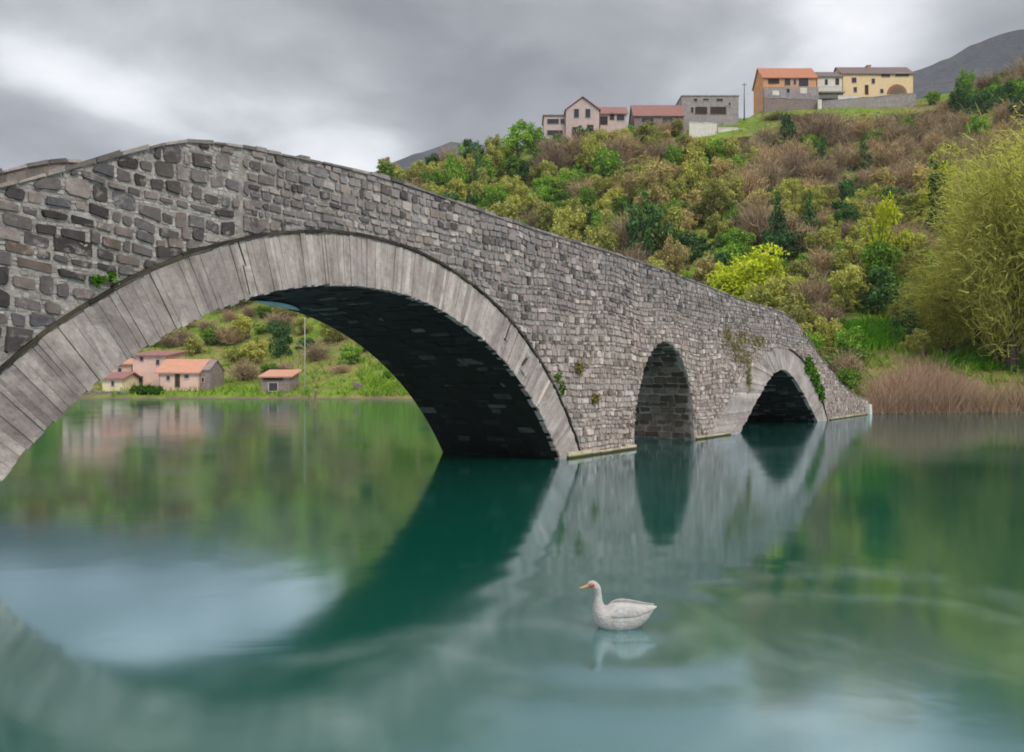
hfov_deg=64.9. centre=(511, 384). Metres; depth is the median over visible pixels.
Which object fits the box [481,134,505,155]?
budding shrub
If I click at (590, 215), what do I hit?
conifer
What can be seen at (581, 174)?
leafy shrub
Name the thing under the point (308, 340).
evergreen shrub
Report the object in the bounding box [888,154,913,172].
leafless shrub
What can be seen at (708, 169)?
leafy shrub
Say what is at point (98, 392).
quay wall
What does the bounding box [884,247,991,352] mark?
willow
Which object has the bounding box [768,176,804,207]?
budding shrub
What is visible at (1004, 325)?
willow
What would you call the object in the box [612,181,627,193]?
catkin shrub
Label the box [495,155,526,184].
leafy shrub
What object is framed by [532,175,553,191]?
leafy shrub
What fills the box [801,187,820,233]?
conifer
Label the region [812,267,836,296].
leafless shrub
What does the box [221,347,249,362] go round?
budding shrub
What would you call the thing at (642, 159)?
catkin shrub
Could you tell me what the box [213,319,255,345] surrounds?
leafless shrub
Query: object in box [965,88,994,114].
evergreen shrub
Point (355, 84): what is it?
sky
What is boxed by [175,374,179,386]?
door
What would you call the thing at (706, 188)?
budding shrub
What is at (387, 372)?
leafy shrub
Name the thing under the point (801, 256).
leafy shrub
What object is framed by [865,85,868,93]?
door
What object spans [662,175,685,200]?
budding shrub
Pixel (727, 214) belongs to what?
leafy shrub
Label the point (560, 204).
leafy shrub
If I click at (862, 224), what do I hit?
budding shrub
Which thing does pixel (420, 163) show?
budding shrub
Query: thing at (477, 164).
cypress
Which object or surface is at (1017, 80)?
leafy shrub
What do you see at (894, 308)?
budding shrub
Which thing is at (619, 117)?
window
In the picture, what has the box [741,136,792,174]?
leafless shrub
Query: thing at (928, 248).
leafy shrub
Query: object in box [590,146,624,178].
leafy shrub
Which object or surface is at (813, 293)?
leafless shrub
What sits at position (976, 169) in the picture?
budding shrub
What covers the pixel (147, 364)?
riverside house
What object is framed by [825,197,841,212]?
catkin shrub
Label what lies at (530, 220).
leafless shrub
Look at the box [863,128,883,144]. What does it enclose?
leafy shrub
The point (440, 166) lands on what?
budding shrub
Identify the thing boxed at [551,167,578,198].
leafy shrub
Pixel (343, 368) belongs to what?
leafless shrub
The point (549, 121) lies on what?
window
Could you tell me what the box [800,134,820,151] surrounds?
leafy shrub
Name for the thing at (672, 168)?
catkin shrub
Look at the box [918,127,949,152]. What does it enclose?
leafless shrub
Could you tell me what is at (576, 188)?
leafless shrub
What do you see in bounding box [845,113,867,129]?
leafless shrub
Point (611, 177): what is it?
budding shrub
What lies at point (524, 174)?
evergreen shrub
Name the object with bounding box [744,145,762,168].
budding shrub
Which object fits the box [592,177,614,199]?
budding shrub
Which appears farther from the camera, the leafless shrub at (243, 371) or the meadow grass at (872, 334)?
the leafless shrub at (243, 371)
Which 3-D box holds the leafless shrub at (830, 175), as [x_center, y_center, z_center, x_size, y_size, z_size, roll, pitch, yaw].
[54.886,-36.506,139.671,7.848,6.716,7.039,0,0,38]
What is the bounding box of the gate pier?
[817,99,821,109]
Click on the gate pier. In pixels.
(819, 104)
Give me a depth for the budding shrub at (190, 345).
125.94 m
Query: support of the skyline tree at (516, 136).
on the hillside
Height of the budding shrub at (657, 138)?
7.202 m
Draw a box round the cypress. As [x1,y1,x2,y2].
[466,141,481,195]
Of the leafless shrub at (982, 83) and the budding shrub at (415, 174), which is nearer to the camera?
the budding shrub at (415, 174)
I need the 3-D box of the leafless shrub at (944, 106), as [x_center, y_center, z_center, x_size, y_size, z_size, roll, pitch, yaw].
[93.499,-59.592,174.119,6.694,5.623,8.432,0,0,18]
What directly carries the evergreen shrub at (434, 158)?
on the hillside
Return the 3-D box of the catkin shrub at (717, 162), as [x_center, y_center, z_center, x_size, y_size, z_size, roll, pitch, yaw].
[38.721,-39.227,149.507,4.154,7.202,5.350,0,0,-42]
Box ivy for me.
[804,354,825,402]
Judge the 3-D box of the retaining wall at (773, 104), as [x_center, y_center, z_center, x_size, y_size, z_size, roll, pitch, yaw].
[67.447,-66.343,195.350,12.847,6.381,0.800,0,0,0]
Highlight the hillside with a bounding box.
[79,78,1023,413]
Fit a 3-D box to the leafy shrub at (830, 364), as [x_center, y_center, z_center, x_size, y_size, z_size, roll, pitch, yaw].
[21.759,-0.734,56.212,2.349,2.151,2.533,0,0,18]
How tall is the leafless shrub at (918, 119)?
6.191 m
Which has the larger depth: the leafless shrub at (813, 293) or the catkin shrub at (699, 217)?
the catkin shrub at (699, 217)
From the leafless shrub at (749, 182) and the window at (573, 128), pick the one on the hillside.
the leafless shrub at (749, 182)
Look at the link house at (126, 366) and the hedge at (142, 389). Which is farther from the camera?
the link house at (126, 366)
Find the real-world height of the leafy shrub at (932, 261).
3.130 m
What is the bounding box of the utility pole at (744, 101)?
[742,83,746,120]
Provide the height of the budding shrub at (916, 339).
2.380 m
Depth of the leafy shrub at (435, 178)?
169.91 m
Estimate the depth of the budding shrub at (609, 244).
120.79 m
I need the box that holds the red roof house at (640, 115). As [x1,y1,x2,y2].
[628,105,684,134]
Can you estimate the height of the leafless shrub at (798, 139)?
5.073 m
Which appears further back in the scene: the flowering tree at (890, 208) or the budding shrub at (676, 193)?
the budding shrub at (676, 193)
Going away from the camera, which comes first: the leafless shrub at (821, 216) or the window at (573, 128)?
the leafless shrub at (821, 216)
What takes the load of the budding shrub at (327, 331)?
on the hillside
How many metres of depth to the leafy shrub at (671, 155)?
166.19 m
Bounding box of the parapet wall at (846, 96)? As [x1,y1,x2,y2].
[838,94,857,98]
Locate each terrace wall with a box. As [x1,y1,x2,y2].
[689,122,716,137]
[717,127,742,132]
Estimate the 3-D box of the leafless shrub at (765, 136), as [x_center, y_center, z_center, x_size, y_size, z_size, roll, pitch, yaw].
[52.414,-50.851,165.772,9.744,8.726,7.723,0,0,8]
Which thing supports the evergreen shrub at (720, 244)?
on the hillside
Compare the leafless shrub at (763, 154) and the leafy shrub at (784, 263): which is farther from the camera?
the leafless shrub at (763, 154)
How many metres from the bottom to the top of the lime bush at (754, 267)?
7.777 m
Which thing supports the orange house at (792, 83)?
on the hillside
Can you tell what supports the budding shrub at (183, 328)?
on the hillside
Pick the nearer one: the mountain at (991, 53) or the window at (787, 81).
the window at (787, 81)
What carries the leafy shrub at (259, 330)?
on the hillside
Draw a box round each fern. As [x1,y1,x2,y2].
[89,271,120,286]
[555,373,566,396]
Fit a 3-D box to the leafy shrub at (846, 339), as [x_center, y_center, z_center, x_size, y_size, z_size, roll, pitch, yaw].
[24.743,-2.582,59.013,3.722,3.554,2.982,0,0,-41]
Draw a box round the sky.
[0,0,1023,171]
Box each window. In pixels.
[139,356,143,361]
[155,359,159,365]
[166,375,170,380]
[184,374,189,378]
[268,382,277,391]
[547,119,558,123]
[547,130,562,135]
[572,127,577,135]
[574,109,578,117]
[585,109,590,117]
[616,114,624,120]
[641,117,653,122]
[662,117,672,122]
[716,98,723,101]
[784,78,790,85]
[798,78,808,86]
[851,77,856,82]
[895,72,908,76]
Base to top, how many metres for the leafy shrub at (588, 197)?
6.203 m
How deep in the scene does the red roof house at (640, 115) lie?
187.39 m
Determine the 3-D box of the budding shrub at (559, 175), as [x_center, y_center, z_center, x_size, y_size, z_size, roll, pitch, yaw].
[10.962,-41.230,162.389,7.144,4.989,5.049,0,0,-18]
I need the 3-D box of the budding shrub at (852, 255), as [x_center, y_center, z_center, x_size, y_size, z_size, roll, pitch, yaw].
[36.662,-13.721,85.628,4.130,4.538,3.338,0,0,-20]
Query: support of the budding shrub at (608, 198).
on the hillside
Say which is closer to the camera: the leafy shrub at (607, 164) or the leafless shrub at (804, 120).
the leafy shrub at (607, 164)
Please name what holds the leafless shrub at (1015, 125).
on the hillside
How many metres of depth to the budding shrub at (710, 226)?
121.12 m
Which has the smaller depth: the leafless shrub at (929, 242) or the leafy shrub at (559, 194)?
the leafless shrub at (929, 242)
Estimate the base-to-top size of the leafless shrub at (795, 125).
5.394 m
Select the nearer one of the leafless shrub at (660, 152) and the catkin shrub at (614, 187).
the catkin shrub at (614, 187)
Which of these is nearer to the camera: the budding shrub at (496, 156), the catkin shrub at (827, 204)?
the catkin shrub at (827, 204)
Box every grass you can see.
[816,317,1023,370]
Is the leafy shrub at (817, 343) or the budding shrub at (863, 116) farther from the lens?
the budding shrub at (863, 116)
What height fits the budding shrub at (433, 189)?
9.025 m
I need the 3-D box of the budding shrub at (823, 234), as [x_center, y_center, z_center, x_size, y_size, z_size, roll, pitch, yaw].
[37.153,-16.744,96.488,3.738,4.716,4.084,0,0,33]
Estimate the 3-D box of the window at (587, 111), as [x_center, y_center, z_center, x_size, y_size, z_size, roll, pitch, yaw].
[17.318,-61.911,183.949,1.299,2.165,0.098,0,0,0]
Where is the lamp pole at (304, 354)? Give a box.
[304,316,304,392]
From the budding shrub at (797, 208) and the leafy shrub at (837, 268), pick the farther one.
the budding shrub at (797, 208)
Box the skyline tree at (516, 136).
[500,119,532,157]
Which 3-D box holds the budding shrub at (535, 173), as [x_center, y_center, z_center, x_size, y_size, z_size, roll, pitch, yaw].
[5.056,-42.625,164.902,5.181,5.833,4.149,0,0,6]
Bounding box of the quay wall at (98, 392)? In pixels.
[84,390,128,394]
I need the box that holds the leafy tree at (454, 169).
[439,141,469,188]
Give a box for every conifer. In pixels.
[580,208,594,242]
[757,192,789,248]
[769,112,798,148]
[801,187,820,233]
[813,133,831,165]
[858,128,871,171]
[923,158,953,246]
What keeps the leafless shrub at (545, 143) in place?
on the hillside
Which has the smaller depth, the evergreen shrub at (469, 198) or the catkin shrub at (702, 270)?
the catkin shrub at (702, 270)
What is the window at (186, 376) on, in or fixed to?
in the tiled barn
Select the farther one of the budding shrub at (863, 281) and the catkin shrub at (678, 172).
the catkin shrub at (678, 172)
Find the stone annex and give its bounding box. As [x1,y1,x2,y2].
[200,360,224,389]
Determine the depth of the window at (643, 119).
186.96 m
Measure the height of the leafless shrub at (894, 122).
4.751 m
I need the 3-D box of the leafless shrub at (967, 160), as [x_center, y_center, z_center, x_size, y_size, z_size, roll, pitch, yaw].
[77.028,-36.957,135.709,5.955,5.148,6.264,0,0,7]
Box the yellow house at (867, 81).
[834,65,914,97]
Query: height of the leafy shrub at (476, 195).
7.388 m
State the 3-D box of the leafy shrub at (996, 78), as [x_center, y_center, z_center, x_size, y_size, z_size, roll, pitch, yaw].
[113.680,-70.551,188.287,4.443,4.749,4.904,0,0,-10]
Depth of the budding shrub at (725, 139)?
172.97 m
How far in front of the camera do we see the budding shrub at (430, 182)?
168.13 m
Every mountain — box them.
[374,142,485,173]
[913,29,1023,98]
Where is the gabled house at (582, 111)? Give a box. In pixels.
[542,96,600,141]
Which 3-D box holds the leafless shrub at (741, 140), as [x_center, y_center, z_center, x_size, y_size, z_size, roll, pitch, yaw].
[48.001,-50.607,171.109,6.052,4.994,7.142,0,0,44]
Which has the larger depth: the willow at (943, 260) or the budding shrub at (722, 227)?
the budding shrub at (722, 227)
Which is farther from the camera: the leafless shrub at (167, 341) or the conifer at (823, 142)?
the conifer at (823, 142)
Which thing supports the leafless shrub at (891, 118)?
on the hillside
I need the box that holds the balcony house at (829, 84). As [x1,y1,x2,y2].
[815,72,844,100]
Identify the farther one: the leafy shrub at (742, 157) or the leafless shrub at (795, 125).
the leafless shrub at (795, 125)
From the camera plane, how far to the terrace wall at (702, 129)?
184.00 m
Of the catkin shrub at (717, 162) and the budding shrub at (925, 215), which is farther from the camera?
the catkin shrub at (717, 162)
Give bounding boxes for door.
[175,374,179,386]
[819,98,837,100]
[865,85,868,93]
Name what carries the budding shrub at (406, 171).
on the hillside
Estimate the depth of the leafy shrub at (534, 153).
171.59 m
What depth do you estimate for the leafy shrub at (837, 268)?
88.23 m
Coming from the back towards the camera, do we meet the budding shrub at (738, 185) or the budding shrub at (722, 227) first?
the budding shrub at (738, 185)
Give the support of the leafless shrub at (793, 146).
on the hillside
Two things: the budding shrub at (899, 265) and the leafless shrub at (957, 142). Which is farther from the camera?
the leafless shrub at (957, 142)
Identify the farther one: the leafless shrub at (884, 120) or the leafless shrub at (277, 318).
the leafless shrub at (884, 120)
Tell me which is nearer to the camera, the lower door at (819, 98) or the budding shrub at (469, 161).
the budding shrub at (469, 161)
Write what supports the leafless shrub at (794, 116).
on the hillside
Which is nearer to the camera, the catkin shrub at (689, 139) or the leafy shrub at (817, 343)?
the leafy shrub at (817, 343)
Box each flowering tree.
[860,191,913,248]
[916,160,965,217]
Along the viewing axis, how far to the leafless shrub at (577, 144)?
171.50 m
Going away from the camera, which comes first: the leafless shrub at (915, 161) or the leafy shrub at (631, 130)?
the leafless shrub at (915, 161)
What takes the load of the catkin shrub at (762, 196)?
on the hillside
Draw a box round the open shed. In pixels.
[258,370,301,393]
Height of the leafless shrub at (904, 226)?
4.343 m
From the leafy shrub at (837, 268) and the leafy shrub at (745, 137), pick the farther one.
the leafy shrub at (745, 137)
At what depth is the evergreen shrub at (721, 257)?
100.45 m
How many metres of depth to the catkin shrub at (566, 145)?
171.82 m
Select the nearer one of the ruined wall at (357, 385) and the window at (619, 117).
the ruined wall at (357, 385)
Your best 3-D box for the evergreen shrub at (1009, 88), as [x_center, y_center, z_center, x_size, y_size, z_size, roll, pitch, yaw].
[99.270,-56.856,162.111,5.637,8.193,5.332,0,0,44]
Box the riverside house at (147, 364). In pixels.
[133,350,187,386]
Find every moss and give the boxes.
[574,358,584,375]
[591,393,601,406]
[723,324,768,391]
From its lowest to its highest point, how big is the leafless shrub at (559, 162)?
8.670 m
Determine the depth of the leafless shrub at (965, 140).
142.23 m
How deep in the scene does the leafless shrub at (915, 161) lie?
134.98 m
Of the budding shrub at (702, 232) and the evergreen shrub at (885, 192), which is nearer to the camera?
the budding shrub at (702, 232)
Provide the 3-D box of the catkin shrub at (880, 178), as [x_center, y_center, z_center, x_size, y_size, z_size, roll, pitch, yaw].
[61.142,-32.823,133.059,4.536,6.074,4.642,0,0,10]
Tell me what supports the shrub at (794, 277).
on the hillside
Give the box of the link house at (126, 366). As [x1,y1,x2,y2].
[112,358,132,371]
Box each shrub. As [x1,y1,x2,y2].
[156,333,185,347]
[165,326,195,344]
[172,326,185,334]
[180,338,206,353]
[186,318,208,327]
[193,319,222,330]
[199,326,223,345]
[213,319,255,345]
[218,308,237,320]
[219,301,241,311]
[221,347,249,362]
[223,358,260,379]
[227,313,253,338]
[237,304,259,316]
[238,300,253,305]
[240,338,269,363]
[247,338,271,350]
[253,324,268,332]
[254,305,273,318]
[255,360,295,369]
[256,309,306,330]
[260,363,277,372]
[266,319,292,357]
[272,306,297,317]
[293,316,314,333]
[295,337,314,348]
[296,335,335,360]
[319,322,344,341]
[329,363,353,372]
[338,344,366,364]
[376,159,403,181]
[377,157,397,171]
[382,370,392,377]
[392,165,409,178]
[397,171,433,189]
[399,165,416,177]
[400,167,431,184]
[409,159,425,180]
[418,170,443,187]
[419,161,436,175]
[419,181,434,188]
[424,152,438,167]
[424,183,443,194]
[432,141,458,162]
[434,161,448,185]
[435,177,471,200]
[440,191,465,202]
[454,155,465,166]
[460,138,484,159]
[462,157,475,183]
[464,150,481,165]
[465,193,479,205]
[466,156,499,183]
[469,166,497,203]
[471,191,494,209]
[479,183,510,205]
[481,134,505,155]
[482,142,506,177]
[483,201,520,221]
[484,190,521,214]
[493,174,522,195]
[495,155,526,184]
[503,149,510,159]
[504,194,523,219]
[506,147,521,156]
[512,183,531,199]
[513,160,532,183]
[516,203,544,227]
[522,192,545,218]
[524,121,547,154]
[525,146,556,169]
[525,165,540,186]
[528,132,562,156]
[530,147,544,162]
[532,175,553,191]
[532,183,553,203]
[533,201,562,231]
[538,136,578,172]
[539,160,558,185]
[546,199,565,213]
[547,187,568,205]
[549,205,587,241]
[550,168,579,185]
[550,224,575,239]
[551,133,567,145]
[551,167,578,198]
[553,121,593,163]
[558,141,575,162]
[558,171,601,200]
[562,197,596,229]
[571,185,599,213]
[573,135,605,172]
[573,161,589,183]
[575,125,592,140]
[583,213,619,239]
[584,206,620,251]
[585,128,612,158]
[586,174,603,188]
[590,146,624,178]
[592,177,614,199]
[594,153,634,170]
[595,134,635,158]
[595,186,627,210]
[601,196,653,255]
[603,170,620,190]
[607,127,634,147]
[608,126,644,158]
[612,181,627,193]
[612,194,629,216]
[612,236,655,262]
[614,166,639,204]
[615,207,640,229]
[624,188,674,262]
[627,124,637,138]
[628,158,657,186]
[629,150,660,168]
[632,160,673,207]
[632,182,642,198]
[633,141,649,156]
[635,119,660,142]
[638,131,684,161]
[643,124,664,151]
[645,203,687,251]
[647,255,666,269]
[652,234,691,274]
[654,118,675,131]
[659,129,671,142]
[660,135,686,148]
[660,158,675,183]
[662,142,683,168]
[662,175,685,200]
[662,198,687,220]
[669,161,678,179]
[670,118,683,136]
[670,188,713,223]
[672,167,688,188]
[673,146,687,164]
[675,135,688,146]
[675,230,709,261]
[676,158,710,196]
[679,135,715,164]
[679,208,697,236]
[684,135,695,146]
[684,207,703,227]
[687,155,712,177]
[689,178,732,222]
[690,229,714,249]
[691,255,724,285]
[693,251,713,270]
[697,177,724,191]
[699,250,731,268]
[703,138,726,163]
[703,211,721,238]
[705,235,725,252]
[707,156,732,184]
[710,173,744,210]
[711,243,741,266]
[714,186,792,245]
[714,219,733,245]
[714,274,746,294]
[715,137,729,144]
[718,156,775,202]
[719,227,755,256]
[720,135,743,158]
[723,164,746,183]
[723,199,755,222]
[726,135,748,147]
[729,155,745,172]
[731,153,748,161]
[735,133,772,154]
[738,136,750,143]
[738,246,751,260]
[739,293,754,300]
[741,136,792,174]
[741,189,772,217]
[742,113,788,152]
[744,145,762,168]
[744,273,797,309]
[746,149,801,191]
[752,110,792,120]
[757,204,815,237]
[757,230,810,262]
[764,166,797,181]
[764,188,780,205]
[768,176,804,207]
[768,205,787,216]
[770,257,789,271]
[771,128,811,162]
[771,138,824,181]
[772,268,789,278]
[773,177,791,190]
[777,291,812,321]
[779,111,824,121]
[779,113,801,135]
[780,261,846,310]
[781,196,800,224]
[783,259,822,285]
[787,197,806,221]
[787,218,833,254]
[787,273,807,294]
[789,304,820,337]
[790,113,819,128]
[791,123,807,142]
[793,108,834,118]
[795,111,826,140]
[795,140,816,159]
[796,154,837,182]
[797,253,816,266]
[797,295,854,330]
[798,172,827,186]
[798,321,814,339]
[799,187,833,217]
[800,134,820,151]
[802,239,844,275]
[804,182,824,188]
[804,227,837,255]
[805,110,834,134]
[805,331,826,354]
[806,107,858,145]
[809,155,851,185]
[812,177,840,197]
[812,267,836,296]
[812,315,846,348]
[813,184,840,205]
[814,203,840,226]
[816,347,838,359]
[817,215,842,243]
[820,138,853,171]
[822,124,861,150]
[822,341,878,378]
[823,325,870,362]
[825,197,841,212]
[825,241,845,257]
[825,361,836,372]
[827,144,841,154]
[827,247,846,271]
[827,263,870,311]
[831,199,861,228]
[833,139,883,169]
[834,165,879,189]
[834,236,869,268]
[836,367,866,394]
[837,176,865,200]
[839,218,857,238]
[844,188,880,224]
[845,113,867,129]
[845,225,858,241]
[847,113,886,140]
[849,113,872,123]
[852,160,877,181]
[853,215,888,248]
[855,265,876,292]
[856,135,889,156]
[856,190,882,213]
[857,129,919,172]
[857,183,882,206]
[859,266,899,314]
[860,237,909,285]
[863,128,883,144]
[864,109,897,129]
[868,166,895,188]
[869,122,904,147]
[871,185,909,203]
[871,205,915,231]
[872,157,914,189]
[879,111,897,124]
[880,119,906,132]
[881,111,927,122]
[885,217,929,246]
[887,180,915,197]
[887,280,927,322]
[888,128,923,158]
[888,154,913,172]
[888,219,924,233]
[888,248,906,277]
[889,298,932,340]
[892,106,941,130]
[892,193,927,220]
[893,121,917,144]
[894,281,912,300]
[895,231,933,264]
[896,153,934,188]
[897,250,930,280]
[897,327,931,352]
[898,116,915,132]
[898,146,933,167]
[899,113,930,146]
[900,218,945,257]
[907,266,936,285]
[908,162,939,202]
[910,219,927,233]
[914,114,941,134]
[914,203,952,225]
[916,188,929,204]
[918,106,938,119]
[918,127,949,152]
[918,246,941,260]
[922,158,950,185]
[923,255,938,271]
[925,91,941,105]
[925,118,963,143]
[925,131,975,159]
[927,141,960,164]
[931,145,964,176]
[932,96,951,118]
[932,104,954,127]
[938,116,966,137]
[946,82,977,115]
[946,105,990,132]
[951,129,995,153]
[953,69,976,97]
[956,150,982,175]
[960,127,1017,151]
[961,157,989,190]
[962,134,1006,164]
[964,114,989,135]
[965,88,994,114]
[970,65,1002,91]
[980,83,1009,105]
[985,98,1022,126]
[987,137,1010,155]
[988,72,1009,85]
[989,120,1008,134]
[990,81,1021,111]
[990,124,1020,142]
[991,67,1023,87]
[992,60,1018,80]
[993,111,1023,136]
[1002,132,1023,152]
[1004,46,1023,80]
[1004,78,1023,99]
[1007,97,1023,122]
[1012,80,1023,106]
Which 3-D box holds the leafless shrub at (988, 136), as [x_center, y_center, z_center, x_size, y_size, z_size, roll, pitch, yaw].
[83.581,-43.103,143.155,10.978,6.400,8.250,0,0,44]
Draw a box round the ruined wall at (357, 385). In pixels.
[353,382,362,389]
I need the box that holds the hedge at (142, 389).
[129,384,165,394]
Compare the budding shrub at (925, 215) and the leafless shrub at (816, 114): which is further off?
the leafless shrub at (816, 114)
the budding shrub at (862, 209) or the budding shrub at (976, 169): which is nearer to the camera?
the budding shrub at (862, 209)
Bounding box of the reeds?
[845,343,1023,413]
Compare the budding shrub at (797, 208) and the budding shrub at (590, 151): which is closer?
the budding shrub at (797, 208)
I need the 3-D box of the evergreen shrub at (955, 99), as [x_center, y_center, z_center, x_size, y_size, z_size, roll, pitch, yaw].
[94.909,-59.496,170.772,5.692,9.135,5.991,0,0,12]
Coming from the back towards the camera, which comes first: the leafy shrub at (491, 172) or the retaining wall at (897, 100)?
the retaining wall at (897, 100)
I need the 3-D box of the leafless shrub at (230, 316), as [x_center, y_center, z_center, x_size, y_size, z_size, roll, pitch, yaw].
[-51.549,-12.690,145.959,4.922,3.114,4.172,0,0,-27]
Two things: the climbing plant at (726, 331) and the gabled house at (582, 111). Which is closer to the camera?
the climbing plant at (726, 331)
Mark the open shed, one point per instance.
(282, 380)
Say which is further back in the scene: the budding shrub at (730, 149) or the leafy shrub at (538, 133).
the leafy shrub at (538, 133)
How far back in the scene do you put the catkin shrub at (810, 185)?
130.12 m
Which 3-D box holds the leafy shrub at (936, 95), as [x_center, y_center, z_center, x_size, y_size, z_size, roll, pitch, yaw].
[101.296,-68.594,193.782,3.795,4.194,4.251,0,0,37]
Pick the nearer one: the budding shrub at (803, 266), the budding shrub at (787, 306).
the budding shrub at (787, 306)
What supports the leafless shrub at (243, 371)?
on the hillside
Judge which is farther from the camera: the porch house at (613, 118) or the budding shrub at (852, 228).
the porch house at (613, 118)
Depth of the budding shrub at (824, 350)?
60.36 m
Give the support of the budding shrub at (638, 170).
on the hillside
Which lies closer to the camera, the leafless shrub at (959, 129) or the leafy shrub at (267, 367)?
the leafy shrub at (267, 367)
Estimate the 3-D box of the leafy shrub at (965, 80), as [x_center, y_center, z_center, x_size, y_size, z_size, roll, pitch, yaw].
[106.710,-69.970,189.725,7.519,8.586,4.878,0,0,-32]
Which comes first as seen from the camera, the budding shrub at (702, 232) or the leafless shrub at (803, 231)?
the leafless shrub at (803, 231)
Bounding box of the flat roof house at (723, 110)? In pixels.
[676,95,738,129]
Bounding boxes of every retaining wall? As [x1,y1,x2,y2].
[763,97,816,112]
[822,93,915,108]
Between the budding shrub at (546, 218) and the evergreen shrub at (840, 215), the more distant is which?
the budding shrub at (546, 218)
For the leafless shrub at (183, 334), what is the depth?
131.89 m
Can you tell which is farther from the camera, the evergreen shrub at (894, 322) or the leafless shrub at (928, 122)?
the leafless shrub at (928, 122)
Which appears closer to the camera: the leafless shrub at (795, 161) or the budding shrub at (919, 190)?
the budding shrub at (919, 190)
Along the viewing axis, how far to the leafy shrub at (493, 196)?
152.41 m
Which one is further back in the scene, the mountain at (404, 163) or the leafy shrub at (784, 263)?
the mountain at (404, 163)
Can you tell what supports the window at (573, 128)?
in the gabled house at (582, 111)
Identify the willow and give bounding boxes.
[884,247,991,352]
[900,97,1023,371]
[909,144,1016,342]
[934,95,1023,211]
[955,101,1023,315]
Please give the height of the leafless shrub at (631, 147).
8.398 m
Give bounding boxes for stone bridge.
[0,139,871,481]
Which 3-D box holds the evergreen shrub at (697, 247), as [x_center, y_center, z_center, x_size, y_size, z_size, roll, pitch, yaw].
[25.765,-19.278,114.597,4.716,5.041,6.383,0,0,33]
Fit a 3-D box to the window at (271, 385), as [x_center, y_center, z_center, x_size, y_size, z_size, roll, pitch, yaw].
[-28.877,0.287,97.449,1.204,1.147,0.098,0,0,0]
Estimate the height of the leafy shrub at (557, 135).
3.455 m
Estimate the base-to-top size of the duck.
0.372 m
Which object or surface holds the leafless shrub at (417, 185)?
on the hillside
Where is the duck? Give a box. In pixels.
[579,580,656,629]
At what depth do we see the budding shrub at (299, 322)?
129.74 m
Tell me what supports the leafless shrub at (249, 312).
on the hillside
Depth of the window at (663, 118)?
186.96 m
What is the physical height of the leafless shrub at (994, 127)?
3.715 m
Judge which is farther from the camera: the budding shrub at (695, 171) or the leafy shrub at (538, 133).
the leafy shrub at (538, 133)
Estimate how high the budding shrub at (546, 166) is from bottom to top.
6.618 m
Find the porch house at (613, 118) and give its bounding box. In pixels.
[598,107,627,134]
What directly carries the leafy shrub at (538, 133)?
on the hillside
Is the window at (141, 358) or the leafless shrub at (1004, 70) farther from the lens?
the leafless shrub at (1004, 70)
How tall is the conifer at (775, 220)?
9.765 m
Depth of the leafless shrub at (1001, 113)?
153.27 m
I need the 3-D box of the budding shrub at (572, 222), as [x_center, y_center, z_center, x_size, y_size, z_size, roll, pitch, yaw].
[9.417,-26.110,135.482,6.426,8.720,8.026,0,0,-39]
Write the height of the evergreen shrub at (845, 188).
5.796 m
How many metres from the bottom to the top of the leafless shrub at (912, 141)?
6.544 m
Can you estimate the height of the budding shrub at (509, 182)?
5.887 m
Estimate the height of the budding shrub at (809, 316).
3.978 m
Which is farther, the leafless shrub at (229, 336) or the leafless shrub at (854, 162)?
the leafless shrub at (854, 162)
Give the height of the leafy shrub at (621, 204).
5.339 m
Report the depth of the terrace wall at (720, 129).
185.00 m
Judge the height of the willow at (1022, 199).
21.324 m
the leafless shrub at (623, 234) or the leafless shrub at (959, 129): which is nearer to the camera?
the leafless shrub at (623, 234)
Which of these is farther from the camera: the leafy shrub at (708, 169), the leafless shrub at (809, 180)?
the leafy shrub at (708, 169)
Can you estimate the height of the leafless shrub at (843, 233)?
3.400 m
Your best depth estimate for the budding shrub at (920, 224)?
102.93 m
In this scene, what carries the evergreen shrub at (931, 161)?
on the hillside
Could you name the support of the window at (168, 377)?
in the tiled barn
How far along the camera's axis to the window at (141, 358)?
103.93 m
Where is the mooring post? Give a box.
[314,390,316,409]
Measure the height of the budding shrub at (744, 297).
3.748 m
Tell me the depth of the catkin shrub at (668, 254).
107.69 m
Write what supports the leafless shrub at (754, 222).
on the hillside
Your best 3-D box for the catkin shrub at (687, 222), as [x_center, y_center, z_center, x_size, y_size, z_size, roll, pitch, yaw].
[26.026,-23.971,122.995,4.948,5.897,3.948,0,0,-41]
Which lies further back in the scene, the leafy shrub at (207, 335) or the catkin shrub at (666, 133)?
the catkin shrub at (666, 133)
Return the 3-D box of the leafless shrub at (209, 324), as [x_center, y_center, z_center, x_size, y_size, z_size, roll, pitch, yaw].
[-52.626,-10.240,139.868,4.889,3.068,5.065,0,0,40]
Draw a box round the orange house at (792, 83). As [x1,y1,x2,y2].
[752,68,818,113]
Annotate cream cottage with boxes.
[102,372,141,390]
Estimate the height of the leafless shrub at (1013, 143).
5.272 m
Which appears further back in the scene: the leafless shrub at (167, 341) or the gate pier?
the gate pier
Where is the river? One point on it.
(280, 575)
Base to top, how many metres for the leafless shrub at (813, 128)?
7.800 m
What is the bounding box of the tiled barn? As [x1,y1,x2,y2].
[154,359,209,390]
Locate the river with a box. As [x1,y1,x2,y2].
[0,399,1023,751]
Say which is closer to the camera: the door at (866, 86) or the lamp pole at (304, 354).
the lamp pole at (304, 354)
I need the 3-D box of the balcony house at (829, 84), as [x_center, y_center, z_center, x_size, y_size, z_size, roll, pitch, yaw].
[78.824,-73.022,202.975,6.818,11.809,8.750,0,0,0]
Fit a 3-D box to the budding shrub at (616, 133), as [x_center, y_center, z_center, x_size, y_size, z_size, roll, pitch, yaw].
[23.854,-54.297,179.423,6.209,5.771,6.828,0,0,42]
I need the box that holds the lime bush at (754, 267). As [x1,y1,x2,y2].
[703,241,789,298]

